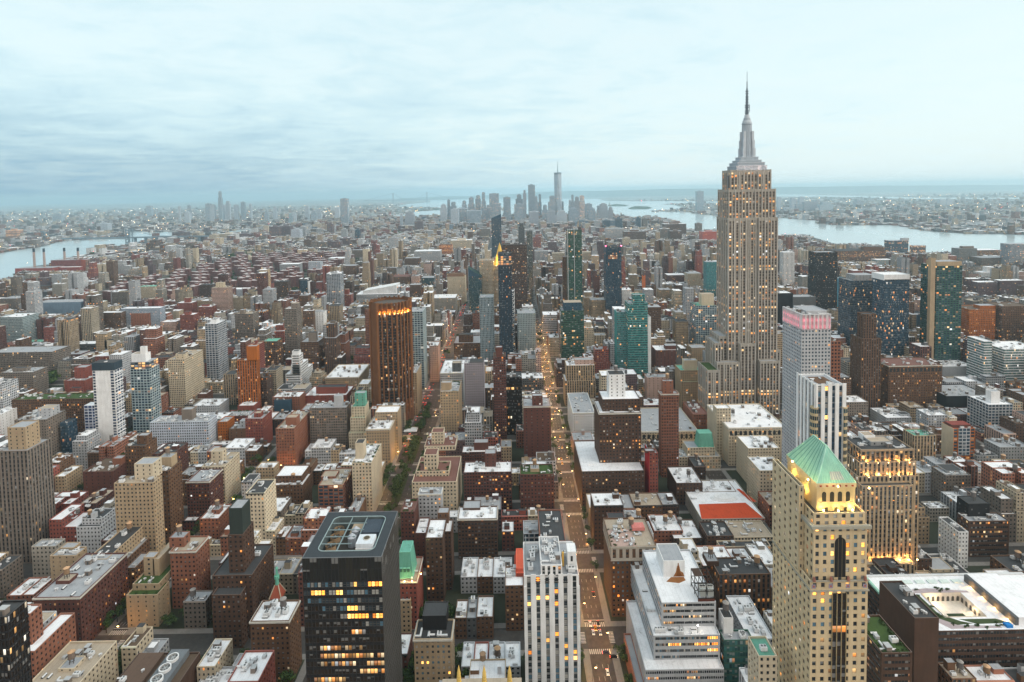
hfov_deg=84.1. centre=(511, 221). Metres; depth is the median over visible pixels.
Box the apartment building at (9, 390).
[0,378,18,409]
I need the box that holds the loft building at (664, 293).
[657,287,670,298]
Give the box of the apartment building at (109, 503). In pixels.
[100,496,114,507]
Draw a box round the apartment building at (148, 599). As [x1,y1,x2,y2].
[126,543,172,626]
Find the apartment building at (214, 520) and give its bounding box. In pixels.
[199,499,231,538]
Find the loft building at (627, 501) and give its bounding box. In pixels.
[620,494,633,508]
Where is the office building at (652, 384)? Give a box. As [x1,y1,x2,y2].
[644,370,668,397]
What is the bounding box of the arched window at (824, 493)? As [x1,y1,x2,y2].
[822,492,825,501]
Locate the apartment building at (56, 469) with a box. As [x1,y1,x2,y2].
[53,465,59,491]
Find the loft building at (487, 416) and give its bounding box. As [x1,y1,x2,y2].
[480,406,492,430]
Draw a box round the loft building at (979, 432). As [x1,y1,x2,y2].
[972,426,983,440]
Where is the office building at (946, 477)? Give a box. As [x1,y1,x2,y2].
[931,464,970,500]
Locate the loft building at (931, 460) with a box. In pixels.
[923,456,947,465]
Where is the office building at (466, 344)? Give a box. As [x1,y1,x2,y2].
[454,333,480,357]
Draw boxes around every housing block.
[102,289,121,301]
[109,284,125,289]
[116,281,128,289]
[140,277,154,281]
[140,280,155,284]
[147,274,161,280]
[165,276,183,284]
[165,284,176,289]
[166,280,185,287]
[167,288,176,299]
[170,273,187,284]
[172,270,184,274]
[174,267,190,278]
[189,283,204,296]
[190,270,208,274]
[190,279,210,284]
[191,273,210,280]
[193,276,206,280]
[196,265,210,270]
[197,267,214,278]
[198,262,214,267]
[212,269,228,279]
[213,276,229,282]
[214,260,228,268]
[216,258,231,262]
[217,264,229,269]
[218,262,232,272]
[219,267,231,275]
[228,279,237,287]
[230,256,244,260]
[232,259,245,269]
[234,264,248,275]
[237,266,254,276]
[237,275,250,287]
[239,262,250,267]
[239,269,251,276]
[241,278,256,287]
[242,286,256,294]
[243,272,255,278]
[252,255,266,264]
[253,264,269,274]
[255,259,270,264]
[262,261,272,265]
[263,266,273,272]
[267,255,281,262]
[270,271,283,278]
[271,275,276,281]
[274,259,289,269]
[275,257,287,259]
[278,261,292,270]
[280,268,293,278]
[283,251,294,256]
[285,274,302,287]
[286,255,298,261]
[286,266,299,271]
[287,253,301,256]
[289,271,303,277]
[291,258,304,262]
[294,256,308,261]
[300,260,309,271]
[301,251,314,256]
[306,254,315,260]
[307,268,322,276]
[318,251,328,256]
[324,252,336,258]
[325,254,337,259]
[330,258,343,265]
[336,250,344,256]
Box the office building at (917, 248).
[909,245,925,252]
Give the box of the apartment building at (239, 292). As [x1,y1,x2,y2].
[236,287,250,295]
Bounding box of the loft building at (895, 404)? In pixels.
[885,399,898,409]
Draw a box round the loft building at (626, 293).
[622,287,630,305]
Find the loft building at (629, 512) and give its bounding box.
[624,509,641,517]
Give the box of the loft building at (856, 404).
[846,395,867,419]
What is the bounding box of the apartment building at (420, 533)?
[415,517,429,567]
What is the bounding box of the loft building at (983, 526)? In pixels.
[956,490,1009,556]
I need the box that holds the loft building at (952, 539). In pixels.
[938,517,968,567]
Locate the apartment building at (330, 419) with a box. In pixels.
[309,394,351,449]
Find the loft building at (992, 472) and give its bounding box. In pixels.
[981,461,1023,487]
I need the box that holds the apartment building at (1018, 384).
[1005,380,1023,389]
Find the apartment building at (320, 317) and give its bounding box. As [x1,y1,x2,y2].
[315,310,326,332]
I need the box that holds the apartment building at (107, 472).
[83,455,126,495]
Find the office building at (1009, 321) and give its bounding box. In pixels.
[983,301,1023,340]
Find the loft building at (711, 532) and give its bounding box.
[699,521,733,545]
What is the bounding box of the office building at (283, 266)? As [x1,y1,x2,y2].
[279,263,302,271]
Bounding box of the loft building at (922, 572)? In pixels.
[910,570,931,573]
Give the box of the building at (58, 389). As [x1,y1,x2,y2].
[50,387,62,391]
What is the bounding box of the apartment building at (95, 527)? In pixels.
[76,507,115,552]
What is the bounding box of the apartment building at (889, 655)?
[866,614,911,681]
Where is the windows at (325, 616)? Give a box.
[304,599,384,681]
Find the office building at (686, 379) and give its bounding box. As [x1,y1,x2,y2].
[675,354,697,408]
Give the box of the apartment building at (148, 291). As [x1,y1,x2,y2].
[141,285,156,298]
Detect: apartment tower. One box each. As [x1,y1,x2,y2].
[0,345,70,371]
[0,366,48,392]
[0,420,55,562]
[5,229,22,237]
[14,404,65,455]
[40,231,48,236]
[84,359,125,443]
[94,251,115,254]
[95,332,112,351]
[96,222,111,229]
[103,310,125,329]
[114,457,165,550]
[121,306,165,326]
[130,346,161,432]
[160,319,179,331]
[160,446,183,542]
[168,350,204,408]
[172,230,189,238]
[177,297,197,311]
[180,311,199,330]
[192,231,203,235]
[198,304,216,317]
[199,283,215,296]
[205,318,228,379]
[209,233,218,238]
[211,282,233,310]
[212,498,274,647]
[219,232,232,237]
[233,296,243,310]
[235,309,258,338]
[237,345,261,407]
[239,232,252,236]
[264,338,283,366]
[269,225,281,235]
[274,280,290,299]
[281,225,292,235]
[284,302,302,358]
[291,228,302,236]
[300,226,306,235]
[300,279,311,292]
[300,331,325,368]
[304,238,312,245]
[311,240,318,246]
[318,240,327,247]
[326,271,344,306]
[327,222,333,231]
[331,239,342,247]
[340,237,350,244]
[341,228,347,236]
[352,249,362,260]
[355,228,360,237]
[376,253,383,266]
[389,236,398,246]
[410,283,421,296]
[415,220,423,229]
[423,241,429,248]
[450,238,472,247]
[479,227,490,238]
[491,214,501,256]
[493,345,506,439]
[512,289,514,351]
[522,393,550,456]
[526,230,533,307]
[533,235,540,247]
[534,248,547,260]
[548,240,556,251]
[560,300,583,358]
[562,256,566,299]
[566,224,582,307]
[602,219,609,227]
[603,244,621,315]
[605,227,623,237]
[614,309,625,368]
[615,217,621,227]
[622,237,629,245]
[623,230,645,239]
[625,293,650,377]
[635,216,640,227]
[642,217,646,226]
[658,373,678,476]
[659,227,669,237]
[662,222,685,233]
[668,229,681,238]
[695,222,701,230]
[699,230,716,239]
[779,250,794,286]
[795,204,803,210]
[830,337,840,381]
[875,205,885,209]
[919,258,961,359]
[937,199,946,205]
[944,199,952,204]
[963,277,980,291]
[971,280,997,295]
[993,279,1023,295]
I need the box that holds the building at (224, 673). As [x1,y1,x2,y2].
[199,653,243,681]
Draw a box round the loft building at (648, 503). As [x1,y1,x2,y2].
[629,491,662,520]
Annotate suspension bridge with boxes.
[61,229,208,243]
[364,192,452,203]
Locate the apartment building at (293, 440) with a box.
[276,410,310,468]
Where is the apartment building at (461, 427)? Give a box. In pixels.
[458,424,464,431]
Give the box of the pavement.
[0,228,1023,681]
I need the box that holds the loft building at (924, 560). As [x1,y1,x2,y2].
[917,545,931,569]
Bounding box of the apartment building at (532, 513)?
[528,504,544,519]
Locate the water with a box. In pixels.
[0,194,1023,278]
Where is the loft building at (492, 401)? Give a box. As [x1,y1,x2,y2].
[491,394,493,422]
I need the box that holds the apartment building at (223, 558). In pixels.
[218,552,228,565]
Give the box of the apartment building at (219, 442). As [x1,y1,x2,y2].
[210,436,231,444]
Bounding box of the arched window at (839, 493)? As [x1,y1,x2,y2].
[838,492,841,500]
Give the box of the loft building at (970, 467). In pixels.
[943,452,977,486]
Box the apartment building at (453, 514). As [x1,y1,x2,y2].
[450,510,457,532]
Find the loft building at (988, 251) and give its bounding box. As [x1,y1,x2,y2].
[977,249,999,254]
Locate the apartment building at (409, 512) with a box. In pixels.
[400,498,418,547]
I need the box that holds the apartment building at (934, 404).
[926,400,943,407]
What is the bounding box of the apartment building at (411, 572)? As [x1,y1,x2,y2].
[399,540,423,628]
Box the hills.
[394,185,1023,200]
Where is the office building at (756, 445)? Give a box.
[736,435,779,482]
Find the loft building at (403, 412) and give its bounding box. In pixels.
[382,398,405,433]
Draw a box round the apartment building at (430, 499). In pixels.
[418,487,442,518]
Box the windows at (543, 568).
[529,567,576,681]
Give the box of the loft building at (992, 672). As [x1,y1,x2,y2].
[964,663,1014,681]
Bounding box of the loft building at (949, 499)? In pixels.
[941,486,967,519]
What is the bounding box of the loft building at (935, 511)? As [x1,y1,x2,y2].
[921,501,948,521]
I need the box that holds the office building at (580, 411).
[567,392,593,432]
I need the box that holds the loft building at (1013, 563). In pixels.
[990,550,1023,572]
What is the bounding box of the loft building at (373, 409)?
[371,404,381,419]
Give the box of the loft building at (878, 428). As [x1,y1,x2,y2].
[867,423,887,434]
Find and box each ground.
[0,190,1023,679]
[391,443,419,501]
[414,204,650,210]
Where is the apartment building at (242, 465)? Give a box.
[240,459,244,480]
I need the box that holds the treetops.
[3,227,1002,383]
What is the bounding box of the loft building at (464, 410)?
[462,407,466,422]
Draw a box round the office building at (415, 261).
[405,257,420,265]
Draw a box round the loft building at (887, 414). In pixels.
[870,406,911,422]
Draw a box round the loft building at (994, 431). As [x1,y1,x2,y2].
[984,424,1015,438]
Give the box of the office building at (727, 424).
[707,403,781,465]
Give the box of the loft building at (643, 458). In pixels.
[641,451,644,477]
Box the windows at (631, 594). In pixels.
[613,594,632,615]
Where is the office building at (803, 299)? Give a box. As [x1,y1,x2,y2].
[792,294,815,307]
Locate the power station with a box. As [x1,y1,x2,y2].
[15,248,89,274]
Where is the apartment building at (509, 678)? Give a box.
[442,665,521,681]
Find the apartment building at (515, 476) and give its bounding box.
[512,467,519,485]
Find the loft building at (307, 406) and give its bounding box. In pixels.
[301,401,324,409]
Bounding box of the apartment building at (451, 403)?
[440,380,461,431]
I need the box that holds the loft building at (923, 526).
[918,503,929,543]
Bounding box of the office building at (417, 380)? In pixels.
[413,362,421,414]
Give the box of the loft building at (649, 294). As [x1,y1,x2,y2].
[642,288,653,302]
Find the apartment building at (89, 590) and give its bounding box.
[32,552,128,640]
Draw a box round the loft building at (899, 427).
[890,423,906,434]
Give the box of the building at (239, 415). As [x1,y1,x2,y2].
[229,410,254,422]
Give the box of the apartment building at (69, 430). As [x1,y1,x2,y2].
[60,418,77,452]
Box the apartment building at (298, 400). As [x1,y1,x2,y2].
[272,389,305,411]
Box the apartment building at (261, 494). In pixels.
[245,479,276,539]
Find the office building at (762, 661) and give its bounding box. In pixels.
[748,636,776,681]
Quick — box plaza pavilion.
[403,427,417,442]
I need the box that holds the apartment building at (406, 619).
[400,597,411,632]
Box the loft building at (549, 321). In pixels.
[542,311,556,342]
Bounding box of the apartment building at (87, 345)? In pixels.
[80,340,95,350]
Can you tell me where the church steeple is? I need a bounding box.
[269,566,285,599]
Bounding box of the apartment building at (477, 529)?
[457,500,497,558]
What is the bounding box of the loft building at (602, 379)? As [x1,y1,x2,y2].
[599,370,606,389]
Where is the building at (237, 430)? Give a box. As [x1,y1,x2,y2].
[229,418,245,440]
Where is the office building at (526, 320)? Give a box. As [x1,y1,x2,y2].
[517,308,535,350]
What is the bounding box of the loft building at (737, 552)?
[725,547,750,556]
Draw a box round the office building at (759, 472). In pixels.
[747,456,774,506]
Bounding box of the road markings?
[109,306,723,680]
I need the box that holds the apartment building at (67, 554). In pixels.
[50,542,86,580]
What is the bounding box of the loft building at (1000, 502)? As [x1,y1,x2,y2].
[980,486,1016,542]
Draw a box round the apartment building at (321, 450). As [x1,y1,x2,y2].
[311,437,336,463]
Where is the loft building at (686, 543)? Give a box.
[678,538,701,572]
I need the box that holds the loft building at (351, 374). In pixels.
[325,364,369,385]
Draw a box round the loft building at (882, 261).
[871,259,889,264]
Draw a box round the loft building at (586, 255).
[582,251,590,259]
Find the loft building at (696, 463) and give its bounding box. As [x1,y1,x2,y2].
[688,453,705,479]
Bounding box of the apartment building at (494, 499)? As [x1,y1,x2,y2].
[474,493,501,530]
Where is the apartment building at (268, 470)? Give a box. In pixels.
[256,461,279,478]
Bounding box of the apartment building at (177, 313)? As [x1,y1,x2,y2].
[173,309,183,318]
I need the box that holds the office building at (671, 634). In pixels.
[624,543,723,681]
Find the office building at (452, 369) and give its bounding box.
[440,360,464,406]
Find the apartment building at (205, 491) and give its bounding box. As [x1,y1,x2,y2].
[185,468,223,517]
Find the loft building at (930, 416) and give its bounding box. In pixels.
[916,405,946,426]
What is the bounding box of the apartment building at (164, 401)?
[160,385,168,411]
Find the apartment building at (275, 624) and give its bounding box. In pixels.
[249,596,301,681]
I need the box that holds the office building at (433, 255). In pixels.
[414,249,441,260]
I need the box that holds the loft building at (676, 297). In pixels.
[671,289,681,307]
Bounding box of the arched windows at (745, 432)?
[730,430,780,435]
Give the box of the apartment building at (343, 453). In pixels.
[339,445,354,460]
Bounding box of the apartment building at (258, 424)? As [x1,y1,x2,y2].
[245,409,272,442]
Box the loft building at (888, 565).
[871,558,908,573]
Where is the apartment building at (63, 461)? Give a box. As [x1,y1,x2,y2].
[52,453,75,472]
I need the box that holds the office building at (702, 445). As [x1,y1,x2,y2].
[679,429,720,468]
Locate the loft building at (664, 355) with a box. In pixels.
[651,344,675,368]
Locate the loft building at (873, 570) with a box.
[867,561,882,574]
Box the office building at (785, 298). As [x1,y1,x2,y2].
[777,290,792,324]
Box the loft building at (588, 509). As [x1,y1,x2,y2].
[586,494,590,528]
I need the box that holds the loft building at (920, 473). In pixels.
[916,467,924,492]
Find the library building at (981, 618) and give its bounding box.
[867,572,1023,667]
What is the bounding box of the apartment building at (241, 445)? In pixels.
[225,438,254,465]
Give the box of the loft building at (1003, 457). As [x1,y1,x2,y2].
[991,454,1007,460]
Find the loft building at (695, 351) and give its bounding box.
[687,344,704,361]
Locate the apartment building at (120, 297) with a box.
[112,290,129,305]
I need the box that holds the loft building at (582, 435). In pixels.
[571,429,592,459]
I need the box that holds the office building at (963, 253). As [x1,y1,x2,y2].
[951,246,976,261]
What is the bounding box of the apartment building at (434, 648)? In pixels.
[413,601,454,681]
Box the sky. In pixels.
[0,0,1023,205]
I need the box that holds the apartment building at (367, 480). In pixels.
[352,438,382,510]
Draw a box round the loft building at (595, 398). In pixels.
[590,396,597,407]
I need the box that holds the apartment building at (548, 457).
[536,450,555,472]
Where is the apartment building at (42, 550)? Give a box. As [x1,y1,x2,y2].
[31,538,65,576]
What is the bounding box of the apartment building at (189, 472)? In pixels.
[182,464,203,505]
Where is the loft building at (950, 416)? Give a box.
[938,408,956,420]
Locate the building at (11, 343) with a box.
[7,341,14,346]
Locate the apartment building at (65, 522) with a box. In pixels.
[49,503,90,542]
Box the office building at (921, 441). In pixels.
[903,424,935,460]
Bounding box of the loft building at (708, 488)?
[702,481,735,491]
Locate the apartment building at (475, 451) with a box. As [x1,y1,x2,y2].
[462,438,501,473]
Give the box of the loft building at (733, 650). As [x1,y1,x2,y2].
[719,600,750,681]
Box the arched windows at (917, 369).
[890,367,940,371]
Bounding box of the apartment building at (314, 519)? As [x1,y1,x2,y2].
[301,506,331,545]
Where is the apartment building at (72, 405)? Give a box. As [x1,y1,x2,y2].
[12,392,93,432]
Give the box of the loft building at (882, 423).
[878,422,895,424]
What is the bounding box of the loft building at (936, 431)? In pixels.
[929,426,940,453]
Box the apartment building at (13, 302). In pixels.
[0,295,20,309]
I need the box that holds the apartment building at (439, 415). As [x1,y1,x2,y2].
[439,406,440,423]
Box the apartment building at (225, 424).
[217,416,234,440]
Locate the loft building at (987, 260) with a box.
[970,256,1000,265]
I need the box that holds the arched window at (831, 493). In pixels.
[830,492,833,501]
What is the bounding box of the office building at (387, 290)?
[356,282,399,300]
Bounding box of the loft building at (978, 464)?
[972,460,980,486]
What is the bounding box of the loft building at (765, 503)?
[758,491,771,526]
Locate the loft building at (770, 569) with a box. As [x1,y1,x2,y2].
[767,566,772,609]
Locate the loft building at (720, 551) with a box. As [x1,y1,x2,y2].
[696,545,730,582]
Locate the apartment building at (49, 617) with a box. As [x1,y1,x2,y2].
[42,611,56,628]
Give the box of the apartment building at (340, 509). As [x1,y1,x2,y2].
[334,506,354,511]
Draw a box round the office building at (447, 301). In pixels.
[434,294,457,314]
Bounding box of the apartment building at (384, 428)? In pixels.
[365,405,401,465]
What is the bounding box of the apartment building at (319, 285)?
[316,281,322,290]
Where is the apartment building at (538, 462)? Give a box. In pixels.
[525,461,545,463]
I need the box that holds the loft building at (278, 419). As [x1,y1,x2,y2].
[272,409,291,435]
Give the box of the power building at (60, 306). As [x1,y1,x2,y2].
[43,299,83,313]
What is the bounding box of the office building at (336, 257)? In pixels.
[328,257,344,262]
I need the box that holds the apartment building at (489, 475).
[464,449,511,509]
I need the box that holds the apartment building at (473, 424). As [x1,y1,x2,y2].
[465,405,482,445]
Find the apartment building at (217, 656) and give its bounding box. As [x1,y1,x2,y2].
[197,638,233,681]
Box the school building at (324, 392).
[305,384,353,403]
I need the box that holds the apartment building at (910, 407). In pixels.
[899,401,923,422]
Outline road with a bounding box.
[99,269,980,681]
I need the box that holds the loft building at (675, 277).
[664,273,683,281]
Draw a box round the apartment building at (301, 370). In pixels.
[285,349,312,383]
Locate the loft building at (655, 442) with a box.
[651,439,658,458]
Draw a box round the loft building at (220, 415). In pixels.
[209,410,232,427]
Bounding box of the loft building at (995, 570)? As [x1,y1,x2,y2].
[983,569,1010,572]
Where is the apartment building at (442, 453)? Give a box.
[429,432,446,455]
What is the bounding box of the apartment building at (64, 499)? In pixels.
[55,491,88,513]
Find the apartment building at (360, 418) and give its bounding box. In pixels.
[349,391,370,449]
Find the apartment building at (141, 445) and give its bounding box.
[125,432,157,475]
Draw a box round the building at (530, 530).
[523,520,538,541]
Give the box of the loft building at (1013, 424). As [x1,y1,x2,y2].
[1000,416,1023,442]
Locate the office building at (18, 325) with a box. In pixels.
[0,313,38,342]
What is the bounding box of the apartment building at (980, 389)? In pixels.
[975,383,1002,399]
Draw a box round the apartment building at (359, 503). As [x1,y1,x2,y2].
[350,493,366,511]
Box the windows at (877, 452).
[848,442,917,573]
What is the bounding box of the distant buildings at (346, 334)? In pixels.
[0,192,1023,681]
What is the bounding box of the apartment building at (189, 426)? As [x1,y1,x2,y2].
[150,406,217,445]
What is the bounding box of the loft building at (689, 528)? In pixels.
[672,517,702,545]
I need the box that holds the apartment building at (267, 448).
[257,438,271,454]
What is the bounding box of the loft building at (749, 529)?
[725,520,772,551]
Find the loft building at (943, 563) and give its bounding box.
[923,553,968,573]
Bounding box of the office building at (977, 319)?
[961,304,995,339]
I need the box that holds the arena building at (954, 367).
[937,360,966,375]
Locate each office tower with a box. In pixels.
[0,600,32,681]
[302,511,402,681]
[369,296,413,420]
[412,306,427,387]
[464,358,484,407]
[479,242,501,305]
[479,294,494,361]
[498,250,512,358]
[502,243,527,312]
[506,371,522,434]
[518,223,524,242]
[523,535,580,681]
[574,365,644,506]
[703,260,716,296]
[772,435,871,681]
[782,305,831,467]
[796,372,847,469]
[808,251,837,309]
[837,277,839,306]
[838,273,871,346]
[847,431,918,573]
[850,312,880,414]
[872,272,909,356]
[879,580,938,681]
[966,336,1023,380]
[1000,243,1023,264]
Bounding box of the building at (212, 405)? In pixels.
[193,398,228,412]
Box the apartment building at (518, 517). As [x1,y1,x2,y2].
[501,509,527,529]
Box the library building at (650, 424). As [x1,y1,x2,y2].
[640,407,696,448]
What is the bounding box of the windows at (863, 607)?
[774,464,864,681]
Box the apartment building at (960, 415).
[936,407,966,421]
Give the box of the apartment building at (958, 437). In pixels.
[941,421,974,459]
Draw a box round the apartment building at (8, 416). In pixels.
[0,406,17,436]
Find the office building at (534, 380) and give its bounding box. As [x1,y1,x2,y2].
[522,372,543,391]
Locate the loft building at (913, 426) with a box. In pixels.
[903,423,921,428]
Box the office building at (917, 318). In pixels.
[914,313,919,325]
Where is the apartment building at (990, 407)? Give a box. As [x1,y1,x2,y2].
[967,389,1012,428]
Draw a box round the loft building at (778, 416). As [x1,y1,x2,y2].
[774,412,781,421]
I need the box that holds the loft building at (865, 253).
[824,246,885,261]
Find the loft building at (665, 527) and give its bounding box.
[647,510,682,543]
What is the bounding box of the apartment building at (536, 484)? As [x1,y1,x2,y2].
[519,458,553,508]
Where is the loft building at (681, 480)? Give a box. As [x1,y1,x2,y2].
[667,466,702,504]
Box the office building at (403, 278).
[394,274,410,284]
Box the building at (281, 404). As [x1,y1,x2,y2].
[274,396,291,411]
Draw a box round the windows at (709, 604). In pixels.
[631,554,722,679]
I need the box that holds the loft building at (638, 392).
[630,388,643,407]
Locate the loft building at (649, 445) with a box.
[642,439,655,450]
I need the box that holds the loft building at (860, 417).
[848,413,868,424]
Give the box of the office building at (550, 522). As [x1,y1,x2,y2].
[538,509,565,540]
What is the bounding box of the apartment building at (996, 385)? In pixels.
[991,383,1012,395]
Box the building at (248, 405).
[238,400,260,409]
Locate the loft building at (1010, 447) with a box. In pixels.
[984,435,1023,460]
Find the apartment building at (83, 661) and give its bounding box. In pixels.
[32,640,118,681]
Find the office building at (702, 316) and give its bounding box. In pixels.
[690,292,715,345]
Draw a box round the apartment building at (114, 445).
[99,434,128,460]
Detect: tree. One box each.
[103,616,112,632]
[106,603,124,621]
[118,643,123,660]
[118,661,121,673]
[120,597,126,613]
[161,612,174,627]
[166,615,178,624]
[192,524,199,535]
[232,494,242,501]
[239,647,250,652]
[245,466,254,472]
[251,454,262,461]
[268,456,276,461]
[278,669,296,681]
[382,506,392,510]
[383,471,390,478]
[384,465,395,478]
[386,502,397,508]
[388,481,401,493]
[391,489,401,498]
[392,475,402,482]
[399,459,407,469]
[402,450,411,460]
[402,467,410,477]
[403,661,414,676]
[403,671,414,681]
[404,441,414,452]
[408,454,415,463]
[414,422,424,429]
[421,405,429,410]
[422,410,431,424]
[449,606,455,618]
[455,642,462,658]
[461,668,468,676]
[582,511,587,522]
[586,537,595,550]
[590,560,598,568]
[613,642,625,660]
[620,652,627,662]
[624,673,632,681]
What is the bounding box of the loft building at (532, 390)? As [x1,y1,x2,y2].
[526,388,539,393]
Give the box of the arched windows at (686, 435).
[643,434,692,438]
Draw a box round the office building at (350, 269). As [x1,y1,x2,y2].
[343,264,358,274]
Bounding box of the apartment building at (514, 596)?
[505,564,523,630]
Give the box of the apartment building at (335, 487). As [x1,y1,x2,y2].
[318,467,352,511]
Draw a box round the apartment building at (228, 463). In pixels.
[202,448,240,503]
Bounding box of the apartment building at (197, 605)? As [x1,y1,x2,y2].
[183,587,212,628]
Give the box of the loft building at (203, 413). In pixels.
[196,412,212,414]
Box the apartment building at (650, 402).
[644,398,658,407]
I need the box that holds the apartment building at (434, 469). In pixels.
[412,427,461,509]
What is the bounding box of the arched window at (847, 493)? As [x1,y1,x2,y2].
[846,491,849,500]
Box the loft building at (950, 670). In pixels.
[938,658,976,681]
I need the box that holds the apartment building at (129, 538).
[91,521,143,559]
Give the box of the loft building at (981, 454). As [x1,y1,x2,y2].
[973,444,997,461]
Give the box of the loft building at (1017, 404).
[1003,396,1022,409]
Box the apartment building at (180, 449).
[152,442,188,471]
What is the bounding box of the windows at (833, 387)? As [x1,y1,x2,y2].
[799,376,841,461]
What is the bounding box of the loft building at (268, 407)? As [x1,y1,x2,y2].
[261,402,278,418]
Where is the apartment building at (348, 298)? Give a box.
[344,289,353,306]
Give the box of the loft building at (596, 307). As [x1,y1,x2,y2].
[589,297,604,317]
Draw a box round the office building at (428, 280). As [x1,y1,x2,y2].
[422,276,433,285]
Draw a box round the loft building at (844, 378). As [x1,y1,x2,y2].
[840,372,850,394]
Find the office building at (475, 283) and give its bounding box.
[468,266,481,311]
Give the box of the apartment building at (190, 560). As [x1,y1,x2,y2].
[169,524,210,608]
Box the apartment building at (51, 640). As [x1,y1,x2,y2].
[28,604,76,678]
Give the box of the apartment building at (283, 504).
[276,497,291,524]
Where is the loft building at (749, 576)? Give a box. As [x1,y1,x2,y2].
[703,546,770,621]
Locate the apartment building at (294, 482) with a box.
[275,464,311,503]
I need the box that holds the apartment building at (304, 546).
[298,534,314,626]
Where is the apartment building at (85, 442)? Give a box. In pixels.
[72,428,101,468]
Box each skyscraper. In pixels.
[52,213,64,221]
[146,205,153,216]
[178,206,180,220]
[184,211,190,222]
[187,205,191,219]
[205,203,211,220]
[210,204,215,220]
[218,191,223,220]
[223,205,225,219]
[225,201,231,219]
[234,204,238,219]
[241,201,245,219]
[249,204,252,218]
[264,210,269,221]
[273,206,276,218]
[288,213,292,222]
[291,212,296,220]
[305,205,309,219]
[311,210,317,219]
[317,209,321,218]
[334,207,339,217]
[340,198,349,223]
[400,213,402,224]
[405,212,414,224]
[440,204,446,220]
[447,199,450,219]
[450,202,456,218]
[451,208,458,222]
[459,207,467,221]
[462,200,466,207]
[467,210,480,222]
[468,197,474,210]
[475,195,480,210]
[481,192,485,218]
[486,205,490,219]
[489,193,498,204]
[490,197,493,217]
[494,202,500,216]
[503,197,510,216]
[507,206,510,220]
[514,203,523,225]
[516,194,522,203]
[523,190,526,217]
[528,184,534,215]
[529,211,538,226]
[534,196,537,211]
[538,194,541,215]
[542,205,547,218]
[546,210,556,222]
[548,195,556,214]
[554,161,561,212]
[556,210,566,221]
[568,207,578,221]
[571,195,573,206]
[574,197,579,215]
[580,195,584,215]
[585,203,591,217]
[587,207,595,219]
[596,205,599,218]
[599,203,607,217]
[608,207,612,219]
[695,191,703,210]
[698,82,780,415]
[777,197,780,209]
[789,197,795,208]
[798,196,803,203]
[802,201,816,210]
[817,202,832,209]
[853,200,862,207]
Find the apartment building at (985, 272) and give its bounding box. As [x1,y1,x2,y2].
[973,266,992,276]
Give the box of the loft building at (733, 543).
[716,538,770,549]
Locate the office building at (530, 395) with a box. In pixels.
[522,394,546,418]
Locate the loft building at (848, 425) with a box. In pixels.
[847,420,850,429]
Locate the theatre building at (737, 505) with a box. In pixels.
[685,479,764,527]
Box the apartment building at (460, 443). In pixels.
[445,431,464,461]
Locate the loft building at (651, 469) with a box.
[644,445,657,492]
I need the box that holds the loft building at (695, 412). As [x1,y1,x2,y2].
[683,400,706,428]
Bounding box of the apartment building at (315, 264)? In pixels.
[308,261,322,268]
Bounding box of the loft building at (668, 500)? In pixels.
[656,492,678,516]
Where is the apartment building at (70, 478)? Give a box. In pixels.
[54,465,82,492]
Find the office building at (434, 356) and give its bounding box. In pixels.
[429,341,440,381]
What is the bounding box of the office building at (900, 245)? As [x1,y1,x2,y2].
[884,238,908,252]
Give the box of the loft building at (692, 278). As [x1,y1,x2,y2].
[684,271,701,285]
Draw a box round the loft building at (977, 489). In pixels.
[961,486,980,496]
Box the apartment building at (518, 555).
[514,548,523,583]
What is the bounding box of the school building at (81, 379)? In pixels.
[64,364,92,392]
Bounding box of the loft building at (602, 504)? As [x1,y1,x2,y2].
[590,489,623,549]
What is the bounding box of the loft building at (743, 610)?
[726,595,771,645]
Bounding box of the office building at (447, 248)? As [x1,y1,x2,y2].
[439,244,452,254]
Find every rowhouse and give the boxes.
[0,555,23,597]
[6,577,41,599]
[21,576,51,601]
[87,445,99,467]
[101,529,116,545]
[121,623,152,672]
[124,432,136,438]
[125,412,132,427]
[128,414,132,427]
[128,433,139,442]
[128,552,147,590]
[142,638,169,652]
[162,406,181,415]
[183,516,199,531]
[188,444,197,464]
[190,445,203,464]
[198,444,213,463]
[207,445,221,460]
[209,537,214,555]
[210,539,220,555]
[220,525,229,555]
[241,473,260,498]
[245,444,263,465]
[266,516,283,554]
[274,559,286,574]
[275,525,292,554]
[279,557,301,594]
[284,503,300,525]
[285,524,303,554]
[293,559,301,593]
[295,500,312,524]
[302,457,317,485]
[305,443,313,457]
[313,464,325,484]
[322,463,338,473]
[331,444,342,462]
[341,457,354,466]
[382,461,385,476]
[401,633,412,678]
[455,599,467,638]
[461,557,478,593]
[461,641,474,675]
[467,595,477,638]
[474,641,488,658]
[476,595,493,638]
[477,557,493,593]
[482,425,489,436]
[489,640,504,658]
[493,556,511,593]
[501,440,511,461]
[502,520,513,550]
[505,642,520,677]
[516,424,523,447]
[522,454,528,462]
[554,473,558,498]
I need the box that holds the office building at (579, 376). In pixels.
[563,357,594,404]
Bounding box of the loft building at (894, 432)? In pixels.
[882,424,902,441]
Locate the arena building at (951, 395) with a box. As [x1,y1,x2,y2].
[936,384,974,407]
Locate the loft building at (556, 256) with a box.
[552,252,563,260]
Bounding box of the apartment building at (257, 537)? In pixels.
[254,529,271,543]
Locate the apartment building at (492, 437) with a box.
[483,431,500,444]
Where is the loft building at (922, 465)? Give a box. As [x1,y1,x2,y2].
[916,460,930,492]
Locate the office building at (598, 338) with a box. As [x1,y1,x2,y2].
[593,333,605,345]
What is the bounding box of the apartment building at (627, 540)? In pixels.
[603,508,655,616]
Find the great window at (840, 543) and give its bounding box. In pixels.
[834,537,845,576]
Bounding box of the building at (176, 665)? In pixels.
[116,649,200,681]
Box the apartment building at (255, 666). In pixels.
[227,650,275,681]
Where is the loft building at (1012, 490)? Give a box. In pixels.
[996,480,1023,541]
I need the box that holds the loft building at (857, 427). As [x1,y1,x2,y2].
[851,421,873,434]

